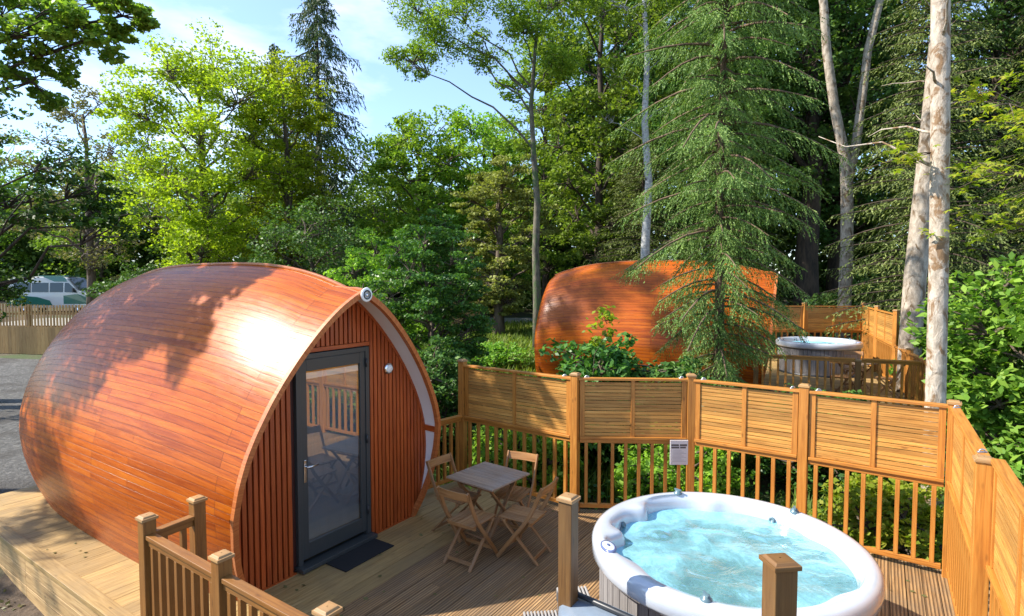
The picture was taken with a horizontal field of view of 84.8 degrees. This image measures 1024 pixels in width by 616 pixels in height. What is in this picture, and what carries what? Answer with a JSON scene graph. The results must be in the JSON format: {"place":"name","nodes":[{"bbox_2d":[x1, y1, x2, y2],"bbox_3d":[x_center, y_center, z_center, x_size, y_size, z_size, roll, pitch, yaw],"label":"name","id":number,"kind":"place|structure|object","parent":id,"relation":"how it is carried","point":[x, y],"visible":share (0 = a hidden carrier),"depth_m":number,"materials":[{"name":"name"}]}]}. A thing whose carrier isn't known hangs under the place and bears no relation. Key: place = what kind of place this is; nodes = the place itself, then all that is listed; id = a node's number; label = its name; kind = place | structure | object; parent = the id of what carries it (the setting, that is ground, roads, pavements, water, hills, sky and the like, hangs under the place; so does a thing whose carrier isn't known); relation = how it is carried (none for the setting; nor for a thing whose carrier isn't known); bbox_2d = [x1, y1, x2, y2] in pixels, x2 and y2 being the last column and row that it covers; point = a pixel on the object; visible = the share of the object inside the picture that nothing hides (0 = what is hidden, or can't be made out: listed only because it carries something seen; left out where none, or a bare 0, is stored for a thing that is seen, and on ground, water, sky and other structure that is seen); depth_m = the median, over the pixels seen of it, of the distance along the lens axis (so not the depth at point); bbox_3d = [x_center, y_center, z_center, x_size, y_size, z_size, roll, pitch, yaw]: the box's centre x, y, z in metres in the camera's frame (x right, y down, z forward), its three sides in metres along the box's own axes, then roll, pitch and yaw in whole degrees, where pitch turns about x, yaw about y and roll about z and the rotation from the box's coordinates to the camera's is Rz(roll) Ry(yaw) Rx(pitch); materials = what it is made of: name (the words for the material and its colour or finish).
{"place":"outdoors","nodes":[
{"label":"outdoors","id":0,"kind":"place"},
{"bbox_2d":[2,318,532,325],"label":"lane","id":1,"kind":"structure","parent":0,"point":[518,319],"depth_m":34.70,"materials":[{"name":"asphalt"}]},
{"bbox_2d":[405,319,537,389],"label":"meadow grass","id":2,"kind":"structure","parent":0,"point":[519,333],"depth_m":23.47,"materials":[{"name":"plant"}]},
{"bbox_2d":[0,0,990,269],"label":"sky","id":3,"kind":"structure","parent":0,"point":[366,27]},
{"bbox_2d":[0,281,1021,615],"bbox_3d":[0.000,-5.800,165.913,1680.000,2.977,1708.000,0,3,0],"label":"ground","id":4,"kind":"structure","parent":0,"point":[14,595],"depth_m":9.39,"materials":[{"name":"soil"}]},
{"bbox_2d":[0,589,23,610],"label":"leaf litter","id":5,"kind":"object","parent":4,"relation":"on","point":[6,603],"visible":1,"depth_m":6.18,"materials":[{"name":"brown plant"}]},
{"bbox_2d":[0,358,39,493],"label":"gravel yard","id":6,"kind":"structure","parent":4,"relation":"on","point":[15,376],"depth_m":12.46,"materials":[{"name":"gravel"}]},
{"bbox_2d":[0,129,75,280],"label":"field maple","id":7,"kind":"object","parent":4,"relation":"on","point":[17,183],"visible":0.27,"depth_m":53.61,"materials":[{"name":"green plant"}]},
{"bbox_2d":[0,303,85,354],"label":"picket fence","id":8,"kind":"object","parent":4,"relation":"on","point":[28,337],"visible":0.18,"depth_m":21.59,"materials":[{"name":"wood"}]},
{"bbox_2d":[7,276,100,311],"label":"minibus","id":9,"kind":"object","parent":4,"relation":"on","point":[57,290],"visible":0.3,"depth_m":40.09,"materials":[{"name":"grey"}]},
{"bbox_2d":[14,283,30,290],"bbox_3d":[-34.906,-1.463,39.921,1.150,0.670,0.087,0,3,-4],"label":"side window","id":10,"kind":"structure","parent":9,"relation":"in","point":[25,285],"depth_m":39.93,"materials":[{"name":"grey glass"}]},
{"bbox_2d":[32,283,47,291],"bbox_3d":[-33.684,-1.467,40.006,1.100,0.670,0.087,0,3,-4],"label":"side window","id":11,"kind":"structure","parent":9,"relation":"in","point":[40,287],"depth_m":40.00,"materials":[{"name":"grey glass"}]},
{"bbox_2d":[50,283,62,291],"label":"side window","id":12,"kind":"structure","parent":9,"relation":"in","point":[54,287],"depth_m":40.07,"materials":[{"name":"grey glass"}]},
{"bbox_2d":[64,283,76,292],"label":"side window","id":13,"kind":"structure","parent":9,"relation":"in","point":[68,288],"depth_m":40.13,"materials":[{"name":"grey glass"}]},
{"bbox_2d":[0,87,147,321],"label":"oak tree","id":14,"kind":"object","parent":4,"relation":"on","point":[33,215],"visible":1,"depth_m":14.49,"materials":[{"name":"green plant"}]},
{"bbox_2d":[0,0,160,112],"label":"oak tree","id":15,"kind":"object","parent":4,"relation":"on","point":[63,23],"visible":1,"depth_m":7.69,"materials":[{"name":"green plant"}]},
{"bbox_2d":[0,84,164,304],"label":"ash tree","id":16,"kind":"object","parent":4,"relation":"on","point":[90,252],"visible":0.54,"depth_m":36.87,"materials":[{"name":"green plant"}]},
{"bbox_2d":[18,139,167,283],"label":"field maple","id":17,"kind":"object","parent":4,"relation":"on","point":[47,242],"visible":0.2,"depth_m":50.31,"materials":[{"name":"green plant"}]},
{"bbox_2d":[81,261,161,297],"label":"hedge bush","id":18,"kind":"object","parent":4,"relation":"on","point":[106,285],"visible":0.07,"depth_m":25.69,"materials":[{"name":"green plant"}]},
{"bbox_2d":[110,269,150,281],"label":"hedge bush","id":19,"kind":"object","parent":4,"relation":"on","point":[117,277],"visible":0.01,"depth_m":37.30,"materials":[{"name":"green plant"}]},
{"bbox_2d":[137,154,259,262],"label":"field maple","id":20,"kind":"object","parent":4,"relation":"on","point":[229,195],"visible":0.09,"depth_m":48.69,"materials":[{"name":"green plant"}]},
{"bbox_2d":[88,17,310,267],"bbox_3d":[-15.971,-6.779,29.455,10.574,16.201,11.029,-2,3,-35],"label":"lime tree","id":21,"kind":"object","parent":4,"relation":"on","point":[206,81],"visible":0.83,"depth_m":27.85,"materials":[{"name":"green plant"}]},
{"bbox_2d":[241,43,300,261],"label":"spruce tree","id":22,"kind":"object","parent":4,"relation":"on","point":[272,46],"visible":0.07,"depth_m":37.74,"materials":[{"name":"green plant"}]},
{"bbox_2d":[214,143,344,247],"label":"field maple","id":23,"kind":"object","parent":4,"relation":"on","point":[229,201],"visible":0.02,"depth_m":45.59,"materials":[{"name":"green plant"}]},
{"bbox_2d":[219,48,353,271],"bbox_3d":[-12.261,-6.494,31.126,6.896,15.311,7.235,0,3,0],"label":"lime tree","id":24,"kind":"object","parent":4,"relation":"on","point":[306,124],"visible":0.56,"depth_m":30.22,"materials":[{"name":"green plant"}]},
{"bbox_2d":[246,195,376,286],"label":"hawthorn tree","id":25,"kind":"object","parent":4,"relation":"on","point":[338,242],"visible":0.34,"depth_m":23.27,"materials":[{"name":"green plant"}]},
{"bbox_2d":[240,0,397,286],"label":"spruce tree","id":26,"kind":"object","parent":4,"relation":"on","point":[324,140],"visible":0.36,"depth_m":35.58,"materials":[{"name":"green plant"}]},
{"bbox_2d":[323,227,450,353],"bbox_3d":[-3.107,0.238,13.960,3.352,4.505,2.965,-2,3,-34],"label":"hazel bush","id":27,"kind":"object","parent":4,"relation":"on","point":[361,283],"visible":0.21,"depth_m":13.70,"materials":[{"name":"green plant"}]},
{"bbox_2d":[344,161,441,248],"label":"field maple","id":28,"kind":"object","parent":4,"relation":"on","point":[387,189],"visible":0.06,"depth_m":47.94,"materials":[{"name":"green plant"}]},
{"bbox_2d":[340,104,495,320],"bbox_3d":[-5.560,-5.553,33.967,9.283,12.986,9.463,0,3,0],"label":"sycamore tree","id":29,"kind":"object","parent":4,"relation":"on","point":[391,153],"visible":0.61,"depth_m":32.26,"materials":[{"name":"green plant"}]},
{"bbox_2d":[363,208,497,415],"bbox_3d":[-1.763,0.319,12.156,3.105,4.978,3.091,-1,3,-25],"label":"hornbeam tree","id":30,"kind":"object","parent":4,"relation":"on","point":[453,277],"visible":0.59,"depth_m":11.69,"materials":[{"name":"green plant"}]},
{"bbox_2d":[418,334,481,450],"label":"hazel bush","id":31,"kind":"object","parent":4,"relation":"on","point":[442,368],"visible":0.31,"depth_m":10.17,"materials":[{"name":"green plant"}]},
{"bbox_2d":[412,104,547,316],"bbox_3d":[-2.088,-6.202,36.758,8.990,14.024,8.819,0,3,-7],"label":"sycamore tree","id":32,"kind":"object","parent":4,"relation":"on","point":[481,130],"visible":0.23,"depth_m":35.20,"materials":[{"name":"green plant"}]},
{"bbox_2d":[379,0,602,349],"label":"ash tree","id":33,"kind":"object","parent":4,"relation":"on","point":[520,23],"visible":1,"depth_m":19.42,"materials":[{"name":"green plant"}]},
{"bbox_2d":[0,481,989,615],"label":"deck","id":34,"kind":"structure","parent":4,"relation":"on","point":[67,578],"depth_m":5.89,"materials":[{"name":"wood"}]},
{"bbox_2d":[19,262,440,600],"bbox_3d":[-3.994,1.036,7.631,5.905,3.295,3.128,2,3,33],"label":"glamping pod","id":35,"kind":"object","parent":34,"relation":"on","point":[286,420],"visible":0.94,"depth_m":6.20,"materials":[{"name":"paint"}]},
{"bbox_2d":[300,352,368,559],"bbox_3d":[-1.951,1.588,6.232,0.133,2.127,0.894,2,3,33],"label":"door","id":36,"kind":"structure","parent":35,"relation":"in","point":[333,439],"depth_m":6.25,"materials":[{"name":"grey"}]},
{"bbox_2d":[135,494,342,615],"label":"deck railing","id":37,"kind":"object","parent":34,"relation":"on","point":[177,580],"visible":1,"depth_m":4.28,"materials":[{"name":"wood"}]},
{"bbox_2d":[326,538,393,571],"bbox_3d":[-1.726,2.743,6.277,0.430,0.012,0.700,2,3,33],"label":"doormat","id":38,"kind":"object","parent":34,"relation":"on","point":[354,558],"visible":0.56,"depth_m":6.21,"materials":[{"name":"rubber"}]},
{"bbox_2d":[426,453,483,542],"bbox_3d":[-0.700,2.295,6.849,0.582,0.878,0.420,2,3,37],"label":"folding chair","id":39,"kind":"object","parent":34,"relation":"on","point":[436,461],"visible":0.57,"depth_m":6.83,"materials":[{"name":"wood"}]},
{"bbox_2d":[436,485,497,572],"bbox_3d":[-0.478,2.330,6.118,0.420,0.878,0.581,2,3,33],"label":"folding chair","id":40,"kind":"object","parent":34,"relation":"on","point":[471,518],"visible":0.98,"depth_m":6.06,"materials":[{"name":"wood"}]},
{"bbox_2d":[46,466,926,615],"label":"fallen leaves","id":41,"kind":"object","parent":34,"relation":"on","point":[366,598],"visible":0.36,"depth_m":5.60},
{"bbox_2d":[446,462,529,547],"bbox_3d":[-0.285,2.369,6.767,0.720,0.725,0.706,2,4,38],"label":"folding table","id":42,"kind":"object","parent":34,"relation":"on","point":[490,478],"visible":0.88,"depth_m":6.69,"materials":[{"name":"wood"}]},
{"bbox_2d":[489,450,538,538],"bbox_3d":[0.029,2.290,6.952,0.420,0.878,0.582,1,3,25],"label":"folding chair","id":43,"kind":"object","parent":34,"relation":"on","point":[519,493],"visible":0.8,"depth_m":6.95,"materials":[{"name":"wood"}]},
{"bbox_2d":[496,476,558,566],"bbox_3d":[0.174,2.324,6.235,0.582,0.878,0.420,1,3,28],"label":"folding chair","id":44,"kind":"object","parent":34,"relation":"on","point":[527,517],"visible":1,"depth_m":6.16,"materials":[{"name":"wood"}]},
{"bbox_2d":[523,586,589,615],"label":"tub steps","id":45,"kind":"structure","parent":34,"relation":"on","point":[581,589],"depth_m":4.82,"materials":[{"name":"grey"}]},
{"bbox_2d":[556,492,580,609],"bbox_3d":[0.400,2.090,4.005,0.129,1.538,0.129,2,3,36],"label":"timber post","id":46,"kind":"object","parent":34,"relation":"on","point":[568,549],"visible":1,"depth_m":3.95,"materials":[{"name":"wood"}]},
{"bbox_2d":[558,592,633,615],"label":"hot tub cover","id":47,"kind":"object","parent":34,"relation":"on","point":[585,605],"visible":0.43,"depth_m":3.89,"materials":[{"name":"plastic"}]},
{"bbox_2d":[428,359,1023,615],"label":"privacy fence","id":48,"kind":"object","parent":34,"relation":"on","point":[983,532],"visible":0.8,"depth_m":6.55,"materials":[{"name":"wood"}]},
{"bbox_2d":[670,440,687,464],"bbox_3d":[2.135,1.847,7.166,0.230,0.320,0.014,0,3,0],"label":"notice","id":49,"kind":"object","parent":48,"relation":"attached to","point":[678,452],"visible":1,"depth_m":7.16,"materials":[{"name":"paper"}]},
{"bbox_2d":[592,488,884,615],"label":"hot tub","id":50,"kind":"object","parent":34,"relation":"on","point":[677,552],"visible":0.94,"depth_m":4.54,"materials":[{"name":"white plastic"}]},
{"bbox_2d":[759,553,801,615],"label":"timber post","id":51,"kind":"object","parent":34,"relation":"on","point":[779,581],"visible":1,"depth_m":2.85,"materials":[{"name":"wood"}]},
{"bbox_2d":[443,386,548,450],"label":"elder bush","id":52,"kind":"object","parent":4,"relation":"on","point":[473,427],"visible":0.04,"depth_m":10.12,"materials":[{"name":"green plant"}]},
{"bbox_2d":[471,341,534,372],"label":"elder bush","id":53,"kind":"object","parent":4,"relation":"on","point":[499,356],"visible":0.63,"depth_m":17.14,"materials":[{"name":"green plant"}]},
{"bbox_2d":[457,149,550,277],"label":"field maple","id":54,"kind":"object","parent":4,"relation":"on","point":[489,188],"depth_m":49.96,"materials":[{"name":"green plant"}]},
{"bbox_2d":[450,153,562,333],"bbox_3d":[-0.340,-2.598,25.191,5.406,8.602,4.920,0,3,0],"label":"tree","id":55,"kind":"object","parent":4,"relation":"on","point":[499,299],"visible":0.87,"depth_m":24.80,"materials":[{"name":"green plant"}]},
{"bbox_2d":[0,23,1021,314],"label":"wood","id":56,"kind":"object","parent":4,"relation":"on","point":[26,269],"visible":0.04,"depth_m":49.36,"materials":[{"name":"green plant"}]},
{"bbox_2d":[465,420,592,494],"bbox_3d":[0.284,2.501,9.213,2.218,1.639,2.234,0,3,0],"label":"bramble bush","id":57,"kind":"object","parent":4,"relation":"on","point":[549,462],"visible":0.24,"depth_m":8.74,"materials":[{"name":"green plant"}]},
{"bbox_2d":[480,15,617,300],"bbox_3d":[2.114,-7.497,31.907,7.694,17.275,7.797,-1,3,-25],"label":"beech tree","id":58,"kind":"object","parent":4,"relation":"on","point":[545,246],"visible":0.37,"depth_m":30.98,"materials":[{"name":"green plant"}]},
{"bbox_2d":[519,119,639,269],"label":"field maple","id":59,"kind":"object","parent":4,"relation":"on","point":[591,155],"visible":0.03,"depth_m":48.39,"materials":[{"name":"green plant"}]},
{"bbox_2d":[517,331,674,463],"bbox_3d":[1.572,1.785,10.342,2.796,2.634,2.836,3,4,43],"label":"elder bush","id":60,"kind":"object","parent":4,"relation":"on","point":[610,361],"visible":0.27,"depth_m":9.97,"materials":[{"name":"green plant"}]},
{"bbox_2d":[581,305,622,451],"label":"sapling","id":61,"kind":"object","parent":4,"relation":"on","point":[610,331],"visible":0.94,"depth_m":9.62,"materials":[{"name":"green plant"}]},
{"bbox_2d":[512,0,701,264],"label":"beech tree","id":62,"kind":"object","parent":4,"relation":"on","point":[598,214],"visible":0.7,"depth_m":25.96,"materials":[{"name":"green plant"}]},
{"bbox_2d":[537,0,696,261],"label":"beech tree","id":63,"kind":"object","parent":4,"relation":"on","point":[580,43],"visible":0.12,"depth_m":31.59,"materials":[{"name":"green plant"}]},
{"bbox_2d":[583,127,694,264],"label":"spruce tree","id":64,"kind":"object","parent":4,"relation":"on","point":[653,243],"visible":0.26,"depth_m":23.62,"materials":[{"name":"green plant"}]},
{"bbox_2d":[583,0,700,257],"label":"birch tree","id":65,"kind":"object","parent":4,"relation":"on","point":[608,116],"visible":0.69,"depth_m":19.21,"materials":[{"name":"green plant"}]},
{"bbox_2d":[601,352,741,466],"bbox_3d":[2.785,2.005,10.053,2.695,2.370,2.656,1,3,13],"label":"elder bush","id":66,"kind":"object","parent":4,"relation":"on","point":[668,369],"visible":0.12,"depth_m":9.81,"materials":[{"name":"green plant"}]},
{"bbox_2d":[614,422,755,501],"bbox_3d":[2.572,2.575,8.669,2.235,1.592,2.400,0,3,-1],"label":"bramble bush","id":67,"kind":"object","parent":4,"relation":"on","point":[658,474],"visible":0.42,"depth_m":8.34,"materials":[{"name":"green plant"}]},
{"bbox_2d":[594,49,797,259],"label":"field maple","id":68,"kind":"object","parent":4,"relation":"on","point":[674,177],"visible":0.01,"depth_m":42.66,"materials":[{"name":"green plant"}]},
{"bbox_2d":[427,344,985,527],"bbox_3d":[5.003,2.386,13.878,18.075,1.337,16.596,0,3,0],"label":"ground cover","id":69,"kind":"object","parent":4,"relation":"on","point":[617,499],"depth_m":9.27,"materials":[{"name":"green plant"}]},
{"bbox_2d":[634,1,791,259],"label":"beech tree","id":70,"kind":"object","parent":4,"relation":"on","point":[678,225],"visible":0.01,"depth_m":32.26,"materials":[{"name":"green plant"}]},
{"bbox_2d":[607,0,840,261],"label":"beech tree","id":71,"kind":"object","parent":4,"relation":"on","point":[775,115],"visible":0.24,"depth_m":22.74,"materials":[{"name":"green plant"}]},
{"bbox_2d":[597,0,856,408],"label":"fir tree","id":72,"kind":"object","parent":4,"relation":"on","point":[705,156],"visible":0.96,"depth_m":11.05,"materials":[{"name":"green plant"}]},
{"bbox_2d":[681,48,807,335],"bbox_3d":[10.111,-5.165,25.233,6.230,13.703,6.166,-1,3,-12],"label":"spruce tree","id":73,"kind":"object","parent":4,"relation":"on","point":[773,259],"visible":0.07,"depth_m":24.47,"materials":[{"name":"green plant"}]},
{"bbox_2d":[771,323,780,353],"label":"fir sapling","id":74,"kind":"object","parent":4,"relation":"on","point":[772,350],"visible":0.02,"depth_m":19.61,"materials":[{"name":"green plant"}]},
{"bbox_2d":[739,383,903,499],"bbox_3d":[4.967,2.273,9.281,2.411,1.975,2.377,1,3,16],"label":"elder bush","id":75,"kind":"object","parent":4,"relation":"on","point":[780,466],"visible":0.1,"depth_m":8.98,"materials":[{"name":"green plant"}]},
{"bbox_2d":[733,0,926,336],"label":"oak tree","id":76,"kind":"object","parent":4,"relation":"on","point":[806,253],"visible":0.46,"depth_m":22.95,"materials":[{"name":"green plant"}]},
{"bbox_2d":[751,359,923,447],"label":"deck","id":77,"kind":"structure","parent":4,"relation":"on","point":[796,377],"depth_m":14.32,"materials":[{"name":"wood"}]},
{"bbox_2d":[775,336,863,377],"bbox_3d":[8.720,1.343,15.983,2.203,0.958,2.203,-2,3,-36],"label":"hot tub","id":78,"kind":"object","parent":77,"relation":"on","point":[825,346],"visible":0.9,"depth_m":15.24,"materials":[{"name":"white plastic"}]},
{"bbox_2d":[753,354,921,425],"bbox_3d":[6.642,1.903,11.631,3.039,1.778,0.122,1,3,23],"label":"deck railing","id":79,"kind":"object","parent":77,"relation":"on","point":[857,377],"visible":0.57,"depth_m":11.41,"materials":[{"name":"wood"}]},
{"bbox_2d":[830,361,851,396],"bbox_3d":[7.416,1.555,12.640,0.420,0.878,0.582,2,3,34],"label":"folding chair","id":80,"kind":"object","parent":77,"relation":"on","point":[845,376],"visible":0.49,"depth_m":12.60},
{"bbox_2d":[770,302,925,447],"bbox_3d":[9.500,1.318,14.630,3.757,2.658,7.457,0,3,0],"label":"privacy fence","id":81,"kind":"object","parent":77,"relation":"on","point":[878,341],"visible":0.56,"depth_m":16.30,"materials":[{"name":"wood"}]},
{"bbox_2d":[843,351,863,387],"bbox_3d":[8.326,1.506,13.643,0.420,0.878,0.582,1,3,25],"label":"folding chair","id":82,"kind":"object","parent":77,"relation":"on","point":[852,353],"visible":0.53,"depth_m":13.79,"materials":[{"name":"wood"}]},
{"bbox_2d":[835,362,875,393],"bbox_3d":[7.950,1.609,12.992,0.720,0.725,0.706,-2,3,-29],"label":"folding table","id":83,"kind":"object","parent":77,"relation":"on","point":[853,365],"visible":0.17,"depth_m":12.92,"materials":[{"name":"wood"}]},
{"bbox_2d":[874,365,905,398],"bbox_3d":[8.297,1.571,12.303,0.582,0.878,0.420,2,4,38],"label":"folding chair","id":84,"kind":"object","parent":77,"relation":"on","point":[889,382],"visible":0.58,"depth_m":12.23,"materials":[{"name":"wood"}]},
{"bbox_2d":[819,0,883,338],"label":"ash tree","id":85,"kind":"object","parent":4,"relation":"on","point":[846,229],"visible":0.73,"depth_m":19.64,"materials":[{"name":"grey plant"}]},
{"bbox_2d":[736,0,969,337],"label":"beech tree","id":86,"kind":"object","parent":4,"relation":"on","point":[830,210],"visible":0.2,"depth_m":24.44,"materials":[{"name":"green plant"}]},
{"bbox_2d":[804,272,901,340],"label":"hedge bush","id":87,"kind":"object","parent":4,"relation":"on","point":[826,298],"visible":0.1,"depth_m":21.07,"materials":[{"name":"green plant"}]},
{"bbox_2d":[756,0,953,292],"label":"field maple","id":88,"kind":"object","parent":4,"relation":"on","point":[856,228],"visible":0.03,"depth_m":35.67,"materials":[{"name":"green plant"}]},
{"bbox_2d":[808,472,944,573],"bbox_3d":[4.786,2.747,7.000,1.789,1.488,2.185,0,3,0],"label":"bramble bush","id":89,"kind":"object","parent":4,"relation":"on","point":[905,523],"visible":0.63,"depth_m":6.71,"materials":[{"name":"green plant"}]},
{"bbox_2d":[818,0,950,513],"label":"sycamore tree","id":90,"kind":"object","parent":4,"relation":"on","point":[939,221],"visible":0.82,"depth_m":7.18,"materials":[{"name":"beige plant"}]},
{"bbox_2d":[939,413,947,508],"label":"ivy","id":91,"kind":"object","parent":90,"relation":"attached to","point":[941,505],"visible":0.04,"depth_m":7.25,"materials":[{"name":"green plant"}]},
{"bbox_2d":[808,0,1023,367],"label":"spruce tree","id":92,"kind":"object","parent":4,"relation":"on","point":[906,171],"visible":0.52,"depth_m":17.14,"materials":[{"name":"green plant"}]},
{"bbox_2d":[882,0,961,405],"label":"beech tree","id":93,"kind":"object","parent":4,"relation":"on","point":[915,276],"visible":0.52,"depth_m":12.80,"materials":[{"name":"beige plant"}]},
{"bbox_2d":[889,301,976,375],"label":"laurel bush","id":94,"kind":"object","parent":4,"relation":"on","point":[921,344],"visible":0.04,"depth_m":12.86,"materials":[{"name":"green plant"}]},
{"bbox_2d":[861,0,1023,314],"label":"beech tree","id":95,"kind":"object","parent":4,"relation":"on","point":[998,12],"visible":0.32,"depth_m":22.61,"materials":[{"name":"green plant"}]},
{"bbox_2d":[871,0,1023,283],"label":"field maple","id":96,"kind":"object","parent":4,"relation":"on","point":[957,58],"visible":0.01,"depth_m":34.15,"materials":[{"name":"green plant"}]},
{"bbox_2d":[877,61,1023,251],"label":"maple tree","id":97,"kind":"object","parent":4,"relation":"on","point":[999,118],"visible":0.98,"depth_m":7.16,"materials":[{"name":"green plant"}]},
{"bbox_2d":[903,251,1023,469],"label":"laurel bush","id":98,"kind":"object","parent":4,"relation":"on","point":[986,388],"visible":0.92,"depth_m":8.60,"materials":[{"name":"green plant"}]},
{"bbox_2d":[948,0,1023,302],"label":"spruce tree","id":99,"kind":"object","parent":4,"relation":"on","point":[1007,93],"visible":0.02,"depth_m":25.78,"materials":[{"name":"green plant"}]},
{"bbox_2d":[964,16,1023,353],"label":"spruce tree","id":100,"kind":"object","parent":4,"relation":"on","point":[1018,161],"visible":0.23,"depth_m":19.03,"materials":[{"name":"green plant"}]},
{"bbox_2d":[1009,460,1023,486],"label":"laurel bush","id":101,"kind":"object","parent":4,"relation":"on","point":[1018,466],"visible":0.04,"depth_m":6.10,"materials":[{"name":"green plant"}]},
{"bbox_2d":[430,379,925,610],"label":"grass","id":102,"kind":"structure","parent":0,"point":[605,472],"depth_m":9.34,"materials":[{"name":"plant"}]},
{"bbox_2d":[534,260,779,400],"bbox_3d":[3.791,0.389,14.823,5.905,3.295,3.128,1,3,25],"label":"glamping pod","id":103,"kind":"object","parent":102,"relation":"on","point":[572,299],"visible":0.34,"depth_m":14.15,"materials":[{"name":"orange"}]},
{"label":"path","id":104,"kind":"structure","parent":0,"visible":0},
{"bbox_2d":[451,301,479,324],"bbox_3d":[-2.250,0.484,27.045,1.400,1.750,0.120,0,3,0],"label":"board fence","id":105,"kind":"object","parent":104,"relation":"on","point":[466,314],"visible":0.08,"depth_m":26.98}
]}

